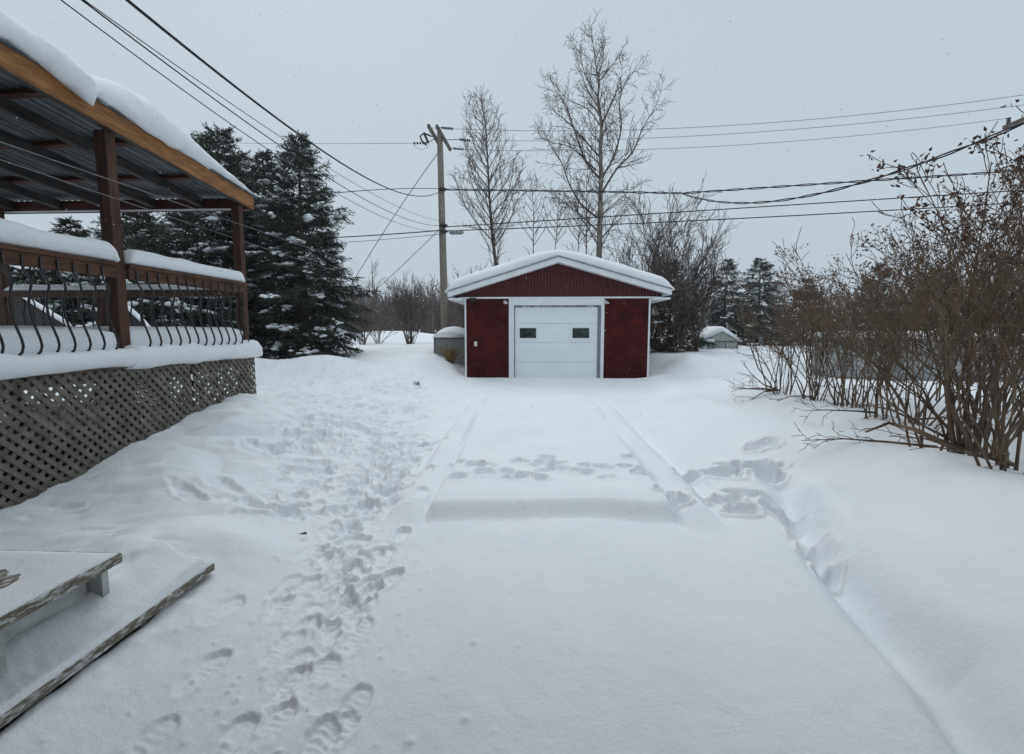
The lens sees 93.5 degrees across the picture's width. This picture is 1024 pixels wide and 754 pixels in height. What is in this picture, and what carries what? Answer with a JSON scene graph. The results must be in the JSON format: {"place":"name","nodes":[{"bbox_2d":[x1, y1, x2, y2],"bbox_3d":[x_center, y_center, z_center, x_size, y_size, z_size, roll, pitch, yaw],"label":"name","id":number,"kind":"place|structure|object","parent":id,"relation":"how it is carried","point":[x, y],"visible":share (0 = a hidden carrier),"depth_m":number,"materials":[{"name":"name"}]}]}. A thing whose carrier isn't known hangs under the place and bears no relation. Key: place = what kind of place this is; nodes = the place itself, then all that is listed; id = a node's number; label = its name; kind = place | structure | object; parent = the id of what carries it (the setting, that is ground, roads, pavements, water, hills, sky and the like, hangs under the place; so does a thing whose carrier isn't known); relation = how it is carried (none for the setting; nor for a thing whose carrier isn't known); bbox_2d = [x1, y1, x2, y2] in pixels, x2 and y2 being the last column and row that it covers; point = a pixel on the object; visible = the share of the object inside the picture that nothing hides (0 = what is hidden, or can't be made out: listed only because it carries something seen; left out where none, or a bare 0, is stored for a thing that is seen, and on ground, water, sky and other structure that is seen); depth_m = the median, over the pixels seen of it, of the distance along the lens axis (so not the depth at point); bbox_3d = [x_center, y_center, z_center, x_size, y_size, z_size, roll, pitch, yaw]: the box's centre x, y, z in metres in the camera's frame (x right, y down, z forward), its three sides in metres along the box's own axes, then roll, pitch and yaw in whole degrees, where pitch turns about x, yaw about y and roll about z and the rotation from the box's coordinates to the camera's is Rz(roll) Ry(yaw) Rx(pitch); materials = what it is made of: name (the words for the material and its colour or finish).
{"place":"outdoors","nodes":[
{"label":"outdoors","id":0,"kind":"place"},
{"bbox_2d":[0,425,156,731],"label":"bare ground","id":1,"kind":"structure","parent":0,"point":[22,437],"depth_m":5.95,"materials":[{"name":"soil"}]},
{"bbox_2d":[0,8,262,508],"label":"covered deck","id":2,"kind":"structure","parent":1,"relation":"on","point":[78,115],"depth_m":5.21,"materials":[{"name":"brown wood"}]},
{"bbox_2d":[0,159,328,268],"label":"clothesline","id":3,"kind":"object","parent":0,"point":[127,202],"visible":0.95,"depth_m":4.63,"materials":[{"name":"grey metal"}]},
{"bbox_2d":[0,141,354,262],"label":"clothesline","id":4,"kind":"object","parent":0,"point":[138,189],"visible":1,"depth_m":4.61,"materials":[{"name":"grey metal"}]},
{"bbox_2d":[0,330,1023,753],"bbox_3d":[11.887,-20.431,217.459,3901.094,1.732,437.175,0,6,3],"label":"snow ground","id":5,"kind":"structure","parent":0,"point":[694,558],"depth_m":2.95,"materials":[{"name":"white snow"}]},
{"bbox_2d":[13,298,71,326],"bbox_3d":[-9.374,-1.053,9.363,1.646,1.945,0.127,0,6,3],"label":"stair guard","id":6,"kind":"object","parent":5,"relation":"on","point":[18,303],"visible":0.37,"depth_m":9.32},
{"bbox_2d":[10,265,92,323],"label":"spruce tree","id":7,"kind":"object","parent":5,"relation":"on","point":[18,276],"visible":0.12,"depth_m":14.58,"materials":[{"name":"green plant"}]},
{"bbox_2d":[22,215,98,325],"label":"spruce tree","id":8,"kind":"object","parent":5,"relation":"on","point":[78,232],"visible":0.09,"depth_m":15.19,"materials":[{"name":"green plant"}]},
{"bbox_2d":[0,540,214,728],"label":"entrance steps","id":9,"kind":"structure","parent":5,"relation":"on","point":[65,615],"depth_m":2.16,"materials":[{"name":"white paint"}]},
{"bbox_2d":[50,199,167,325],"bbox_3d":[-12.316,-2.718,15.978,4.904,6.514,4.844,0,6,3],"label":"spruce tree","id":10,"kind":"object","parent":5,"relation":"on","point":[136,227],"visible":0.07,"depth_m":15.17,"materials":[{"name":"green plant"}]},
{"bbox_2d":[128,305,149,326],"bbox_3d":[-7.629,-0.867,9.689,0.711,1.567,0.124,0,6,3],"label":"stair guard","id":11,"kind":"object","parent":5,"relation":"on","point":[136,320],"visible":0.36,"depth_m":9.64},
{"bbox_2d":[75,234,206,376],"bbox_3d":[-10.554,-1.379,14.041,3.863,5.500,4.558,0,6,3],"label":"spruce tree","id":12,"kind":"object","parent":5,"relation":"on","point":[157,247],"visible":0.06,"depth_m":13.62,"materials":[{"name":"green plant"}]},
{"bbox_2d":[137,212,235,372],"bbox_3d":[-10.120,-2.346,14.920,3.836,6.266,3.656,0,6,3],"label":"spruce tree","id":13,"kind":"object","parent":5,"relation":"on","point":[174,232],"visible":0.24,"depth_m":14.55,"materials":[{"name":"green plant"}]},
{"bbox_2d":[138,122,302,359],"bbox_3d":[-9.913,-4.097,16.633,6.269,9.077,5.623,-2,6,-17],"label":"spruce tree","id":14,"kind":"object","parent":5,"relation":"on","point":[235,163],"visible":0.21,"depth_m":16.13,"materials":[{"name":"green plant"}]},
{"bbox_2d":[208,148,329,350],"bbox_3d":[-9.344,-4.405,18.022,4.515,8.145,4.866,0,6,3],"label":"spruce tree","id":15,"kind":"object","parent":5,"relation":"on","point":[263,155],"visible":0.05,"depth_m":17.41,"materials":[{"name":"green plant"}]},
{"bbox_2d":[230,129,384,359],"bbox_3d":[-6.991,-3.980,16.199,4.710,8.307,5.220,0,6,3],"label":"spruce tree","id":16,"kind":"object","parent":5,"relation":"on","point":[316,337],"visible":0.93,"depth_m":15.72,"materials":[{"name":"green plant"}]},
{"bbox_2d":[340,296,366,340],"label":"bare bush","id":17,"kind":"object","parent":5,"relation":"on","point":[358,315],"visible":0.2,"depth_m":33.41,"materials":[{"name":"brown plant"}]},
{"bbox_2d":[345,287,392,344],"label":"bare bush","id":18,"kind":"object","parent":5,"relation":"on","point":[364,328],"visible":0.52,"depth_m":30.54,"materials":[{"name":"brown plant"}]},
{"bbox_2d":[358,257,384,330],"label":"bare tree","id":19,"kind":"object","parent":5,"relation":"on","point":[373,296],"visible":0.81,"depth_m":48.14,"materials":[{"name":"brown plant"}]},
{"bbox_2d":[358,306,400,343],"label":"bare bush","id":20,"kind":"object","parent":5,"relation":"on","point":[378,332],"visible":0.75,"depth_m":31.29,"materials":[{"name":"brown plant"}]},
{"bbox_2d":[376,269,439,343],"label":"bare bush","id":21,"kind":"object","parent":5,"relation":"on","point":[411,309],"visible":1,"depth_m":27.98,"materials":[{"name":"brown plant"}]},
{"bbox_2d":[420,279,440,333],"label":"bare tree","id":22,"kind":"object","parent":5,"relation":"on","point":[432,309],"visible":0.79,"depth_m":46.08,"materials":[{"name":"plant"}]},
{"bbox_2d":[413,124,469,328],"bbox_3d":[-2.686,-5.170,19.881,2.129,9.398,2.438,-3,7,-31],"label":"utility pole","id":23,"kind":"object","parent":5,"relation":"on","point":[439,138],"visible":0.94,"depth_m":19.55,"materials":[{"name":"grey wood"}]},
{"bbox_2d":[61,0,441,230],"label":"cable","id":24,"kind":"object","parent":23,"relation":"attached to","point":[206,106],"visible":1,"depth_m":5.49,"materials":[{"name":"black rubber"}]},
{"bbox_2d":[81,0,436,225],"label":"cable","id":25,"kind":"object","parent":23,"relation":"attached to","point":[90,6],"visible":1,"depth_m":5.40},
{"bbox_2d":[84,0,438,220],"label":"cable","id":26,"kind":"object","parent":23,"relation":"attached to","point":[221,96],"visible":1,"depth_m":5.54,"materials":[{"name":"black rubber"}]},
{"bbox_2d":[125,0,441,196],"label":"cable","id":27,"kind":"object","parent":23,"relation":"attached to","point":[137,8],"visible":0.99,"depth_m":4.67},
{"bbox_2d":[188,188,440,212],"bbox_3d":[-4.628,-5.427,14.486,0.022,3.332,10.802,2,6,20],"label":"cable","id":28,"kind":"object","parent":23,"relation":"attached to","point":[343,192],"visible":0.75,"depth_m":13.74,"materials":[{"name":"black rubber"}]},
{"bbox_2d":[260,143,408,143],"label":"cable","id":29,"kind":"object","parent":23,"relation":"attached to","point":[344,143],"visible":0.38,"depth_m":20.35,"materials":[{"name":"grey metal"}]},
{"bbox_2d":[339,230,437,237],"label":"cable","id":30,"kind":"object","parent":23,"relation":"attached to","point":[388,234],"visible":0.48,"depth_m":20.52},
{"bbox_2d":[337,149,440,308],"bbox_3d":[-5.987,-6.001,21.802,7.762,6.709,0.029,4,7,35],"label":"guy wire","id":31,"kind":"object","parent":23,"relation":"attached to","point":[395,213],"visible":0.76,"depth_m":20.95,"materials":[{"name":"grey metal"}]},
{"bbox_2d":[340,234,439,242],"bbox_3d":[-8.607,-6.196,21.923,12.580,0.374,0.024,2,6,22],"label":"cable","id":32,"kind":"object","parent":23,"relation":"attached to","point":[392,238],"visible":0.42,"depth_m":20.45,"materials":[{"name":"grey metal"}]},
{"bbox_2d":[361,231,437,302],"bbox_3d":[-5.177,-4.937,21.861,6.508,2.860,0.025,5,8,43],"label":"guy wire","id":33,"kind":"object","parent":23,"relation":"attached to","point":[402,265],"visible":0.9,"depth_m":21.53,"materials":[{"name":"grey metal"}]},
{"bbox_2d":[445,188,681,193],"bbox_3d":[1.806,-7.251,18.836,9.321,0.532,0.090,1,6,7],"label":"cable","id":34,"kind":"object","parent":23,"relation":"attached to","point":[565,191],"visible":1,"depth_m":18.79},
{"bbox_2d":[443,190,1017,227],"bbox_3d":[7.463,-6.211,17.923,20.760,0.628,0.036,1,6,9],"label":"cable","id":35,"kind":"object","parent":23,"relation":"attached to","point":[714,209],"visible":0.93,"depth_m":17.91,"materials":[{"name":"black rubber"}]},
{"bbox_2d":[446,202,1023,230],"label":"cable","id":36,"kind":"object","parent":23,"relation":"attached to","point":[714,219],"visible":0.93,"depth_m":17.93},
{"bbox_2d":[449,230,463,234],"bbox_3d":[-2.252,-5.842,19.473,0.600,0.162,0.170,0,6,3],"label":"splice case","id":37,"kind":"object","parent":36,"relation":"hanging from","point":[456,232],"visible":1,"depth_m":19.41,"materials":[{"name":"grey plastic"}]},
{"bbox_2d":[463,118,1006,150],"bbox_3d":[7.924,-9.281,18.919,20.199,0.457,0.016,1,6,9],"label":"cable","id":38,"kind":"object","parent":23,"relation":"attached to","point":[743,144],"visible":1,"depth_m":18.75,"materials":[{"name":"black rubber"}]},
{"bbox_2d":[466,95,1020,130],"bbox_3d":[7.790,-9.017,16.711,20.334,0.550,0.016,1,6,9],"label":"cable","id":39,"kind":"object","parent":23,"relation":"attached to","point":[747,124],"visible":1,"depth_m":16.68,"materials":[{"name":"grey metal"}]},
{"bbox_2d":[470,105,1020,140],"bbox_3d":[8.098,-9.216,17.870,19.846,0.402,0.016,1,6,9],"label":"cable","id":40,"kind":"object","parent":23,"relation":"attached to","point":[762,131],"visible":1,"depth_m":17.68,"materials":[{"name":"grey metal"}]},
{"bbox_2d":[433,326,464,365],"bbox_3d":[-2.152,-1.119,17.920,1.291,1.516,1.300,0,6,3],"label":"fuel tank box","id":41,"kind":"object","parent":5,"relation":"on","point":[446,337],"visible":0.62,"depth_m":17.32,"materials":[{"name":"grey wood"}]},
{"bbox_2d":[436,344,464,363],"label":"dried weed","id":42,"kind":"object","parent":5,"relation":"on","point":[452,355],"visible":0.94,"depth_m":16.27,"materials":[{"name":"brown plant"}]},
{"bbox_2d":[436,263,486,328],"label":"bare bush","id":43,"kind":"object","parent":5,"relation":"on","point":[461,309],"visible":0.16,"depth_m":27.16,"materials":[{"name":"brown plant"}]},
{"bbox_2d":[448,85,533,266],"bbox_3d":[-0.934,-7.523,23.887,4.204,13.482,2.938,-2,6,-23],"label":"birch tree","id":44,"kind":"object","parent":5,"relation":"on","point":[494,243],"visible":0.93,"depth_m":23.67,"materials":[{"name":"grey plant"}]},
{"bbox_2d":[516,168,549,306],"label":"bare sapling","id":45,"kind":"object","parent":5,"relation":"on","point":[534,217],"visible":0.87,"depth_m":24.29,"materials":[{"name":"brown plant"}]},
{"bbox_2d":[55,277,1017,334],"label":"distant woods","id":46,"kind":"object","parent":5,"relation":"on","point":[454,321],"visible":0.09,"depth_m":52.43,"materials":[{"name":"brown plant"}]},
{"bbox_2d":[539,186,571,306],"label":"bare sapling","id":47,"kind":"object","parent":5,"relation":"on","point":[557,216],"visible":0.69,"depth_m":25.24,"materials":[{"name":"brown plant"}]},
{"bbox_2d":[445,249,674,377],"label":"garage","id":48,"kind":"structure","parent":5,"relation":"on","point":[561,342],"depth_m":14.83,"materials":[{"name":"red wood"}]},
{"bbox_2d":[515,307,597,377],"bbox_3d":[1.362,-0.969,14.991,2.550,2.391,0.059,0,6,3],"label":"garage door","id":49,"kind":"structure","parent":48,"relation":"in","point":[557,342],"depth_m":14.97,"materials":[{"name":"white metal"}]},
{"bbox_2d":[562,184,596,306],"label":"bare sapling","id":50,"kind":"object","parent":5,"relation":"on","point":[579,233],"visible":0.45,"depth_m":24.18,"materials":[{"name":"brown plant"}]},
{"bbox_2d":[568,160,604,306],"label":"bare sapling","id":51,"kind":"object","parent":5,"relation":"on","point":[584,199],"visible":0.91,"depth_m":22.29,"materials":[{"name":"brown plant"}]},
{"bbox_2d":[527,7,676,306],"bbox_3d":[4.028,-8.810,22.876,6.690,16.250,4.541,0,6,3],"label":"aspen tree","id":52,"kind":"object","parent":5,"relation":"on","point":[599,229],"visible":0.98,"depth_m":22.68,"materials":[{"name":"brown plant"}]},
{"bbox_2d":[602,215,698,314],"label":"bare bush","id":53,"kind":"object","parent":5,"relation":"on","point":[626,256],"visible":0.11,"depth_m":23.36,"materials":[{"name":"brown plant"}]},
{"bbox_2d":[590,170,738,348],"bbox_3d":[7.114,-4.868,21.974,6.207,7.480,7.708,-2,6,-20],"label":"bare bush","id":54,"kind":"object","parent":5,"relation":"on","point":[662,234],"visible":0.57,"depth_m":20.78,"materials":[{"name":"brown plant"}]},
{"bbox_2d":[606,202,739,352],"bbox_3d":[7.198,-4.035,20.183,6.371,6.304,3.898,-1,6,-9],"label":"bare bush","id":55,"kind":"object","parent":5,"relation":"on","point":[689,322],"visible":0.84,"depth_m":20.12,"materials":[{"name":"brown plant"}]},
{"bbox_2d":[649,259,698,352],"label":"brown conifer","id":56,"kind":"object","parent":5,"relation":"on","point":[659,346],"visible":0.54,"depth_m":21.15,"materials":[{"name":"brown plant"}]},
{"bbox_2d":[663,314,717,349],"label":"spruce tree","id":57,"kind":"object","parent":5,"relation":"on","point":[707,340],"visible":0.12,"depth_m":23.06,"materials":[{"name":"green plant"}]},
{"bbox_2d":[649,239,735,350],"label":"bare bush","id":58,"kind":"object","parent":5,"relation":"on","point":[695,339],"visible":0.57,"depth_m":20.54,"materials":[{"name":"brown plant"}]},
{"bbox_2d":[689,326,741,348],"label":"garden shed","id":59,"kind":"structure","parent":5,"relation":"on","point":[724,337],"depth_m":23.41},
{"bbox_2d":[713,342,736,347],"bbox_3d":[10.349,-1.463,23.433,1.086,0.520,0.012,0,6,3],"label":"shed door","id":60,"kind":"structure","parent":59,"relation":"in","point":[718,344],"depth_m":23.43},
{"bbox_2d":[697,259,750,344],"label":"spruce tree","id":61,"kind":"object","parent":5,"relation":"on","point":[723,313],"visible":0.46,"depth_m":26.84,"materials":[{"name":"green plant"}]},
{"bbox_2d":[728,257,792,345],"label":"spruce tree","id":62,"kind":"object","parent":5,"relation":"on","point":[755,285],"visible":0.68,"depth_m":25.65,"materials":[{"name":"green plant"}]},
{"bbox_2d":[724,270,834,400],"bbox_3d":[4.708,-0.632,8.577,3.078,2.561,1.332,-3,6,-28],"label":"hedge shrub","id":63,"kind":"object","parent":5,"relation":"on","point":[775,388],"visible":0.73,"depth_m":8.65,"materials":[{"name":"brown plant"}]},
{"bbox_2d":[725,269,870,400],"bbox_3d":[4.912,-0.648,8.071,2.605,2.334,1.413,0,6,3],"label":"hedge shrub","id":64,"kind":"object","parent":5,"relation":"on","point":[812,388],"visible":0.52,"depth_m":8.05,"materials":[{"name":"brown plant"}]},
{"bbox_2d":[777,277,835,345],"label":"spruce tree","id":65,"kind":"object","parent":5,"relation":"on","point":[800,313],"visible":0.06,"depth_m":26.85,"materials":[{"name":"green plant"}]},
{"bbox_2d":[769,267,875,386],"bbox_3d":[6.146,-0.930,9.598,2.288,2.492,1.526,0,6,3],"label":"hedge shrub","id":66,"kind":"object","parent":5,"relation":"on","point":[808,367],"visible":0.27,"depth_m":9.51,"materials":[{"name":"brown plant"}]},
{"bbox_2d":[760,243,961,407],"bbox_3d":[5.255,-0.743,7.645,2.353,2.596,2.342,3,6,30],"label":"hedge shrub","id":67,"kind":"object","parent":5,"relation":"on","point":[841,388],"visible":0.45,"depth_m":7.37,"materials":[{"name":"brown plant"}]},
{"bbox_2d":[843,262,913,330],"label":"spruce tree","id":68,"kind":"object","parent":5,"relation":"on","point":[880,281],"visible":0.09,"depth_m":25.51,"materials":[{"name":"green plant"}]},
{"bbox_2d":[756,99,1023,458],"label":"hedge shrub","id":69,"kind":"object","parent":5,"relation":"on","point":[985,423],"visible":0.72,"depth_m":4.37,"materials":[{"name":"brown plant"}]},
{"bbox_2d":[849,386,956,449],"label":"fallen branch","id":70,"kind":"object","parent":5,"relation":"on","point":[923,433],"visible":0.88,"depth_m":4.83,"materials":[{"name":"brown wood"}]},
{"bbox_2d":[791,225,1021,425],"bbox_3d":[4.917,-0.577,6.082,2.283,2.518,1.749,-3,7,-32],"label":"hedge shrub","id":71,"kind":"object","parent":5,"relation":"on","point":[874,412],"visible":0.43,"depth_m":6.08,"materials":[{"name":"brown plant"}]},
{"bbox_2d":[790,223,1023,428],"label":"hedge shrub","id":72,"kind":"object","parent":5,"relation":"on","point":[920,391],"visible":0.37,"depth_m":5.90,"materials":[{"name":"brown plant"}]},
{"bbox_2d":[791,202,1023,451],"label":"hedge shrub","id":73,"kind":"object","parent":5,"relation":"on","point":[990,257],"visible":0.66,"depth_m":4.15,"materials":[{"name":"brown plant"}]},
{"bbox_2d":[863,249,961,389],"bbox_3d":[7.532,-0.965,8.820,1.688,2.716,1.961,2,6,17],"label":"hedge shrub","id":74,"kind":"object","parent":5,"relation":"on","point":[890,376],"visible":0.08,"depth_m":8.93,"materials":[{"name":"brown plant"}]},
{"bbox_2d":[812,331,1023,382],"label":"fence","id":75,"kind":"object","parent":5,"relation":"on","point":[926,375],"depth_m":11.40,"materials":[{"name":"grey metal"}]},
{"bbox_2d":[813,147,1023,473],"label":"hedge shrub","id":76,"kind":"object","parent":5,"relation":"on","point":[1000,458],"visible":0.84,"depth_m":3.85,"materials":[{"name":"brown plant"}]},
{"bbox_2d":[833,196,1023,415],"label":"hedge shrub","id":77,"kind":"object","parent":5,"relation":"on","point":[964,256],"visible":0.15,"depth_m":6.31,"materials":[{"name":"brown plant"}]},
{"bbox_2d":[839,247,1023,402],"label":"hedge shrub","id":78,"kind":"object","parent":5,"relation":"on","point":[937,393],"visible":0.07,"depth_m":7.79,"materials":[{"name":"brown plant"}]},
{"bbox_2d":[917,268,966,329],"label":"spruce tree","id":79,"kind":"object","parent":5,"relation":"on","point":[938,297],"visible":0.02,"depth_m":25.18,"materials":[{"name":"green plant"}]},
{"bbox_2d":[921,139,1023,413],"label":"hedge shrub","id":80,"kind":"object","parent":5,"relation":"on","point":[1016,207],"visible":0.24,"depth_m":5.78,"materials":[{"name":"brown plant"}]},
{"bbox_2d":[1002,117,1023,129],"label":"utility pole","id":81,"kind":"object","parent":5,"relation":"on","point":[1009,123],"visible":0.99,"depth_m":17.28,"materials":[{"name":"grey wood"}]},
{"bbox_2d":[684,170,1019,193],"bbox_3d":[12.104,-7.021,17.364,11.508,0.350,0.090,1,6,9],"label":"cable","id":82,"kind":"object","parent":81,"relation":"attached to","point":[958,174],"visible":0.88,"depth_m":17.46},
{"bbox_2d":[681,122,1023,203],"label":"cable","id":83,"kind":"object","parent":82,"relation":"attached to","point":[954,150],"visible":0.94,"depth_m":10.00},
{"bbox_2d":[0,0,1023,329],"label":"sky","id":84,"kind":"structure","parent":0,"point":[984,41],"materials":[{"name":"grey"}]},
{"bbox_2d":[9,1,1019,419],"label":"falling snow","id":85,"kind":"structure","parent":0,"point":[563,161],"depth_m":4.70,"materials":[{"name":"white snow"}]}
]}

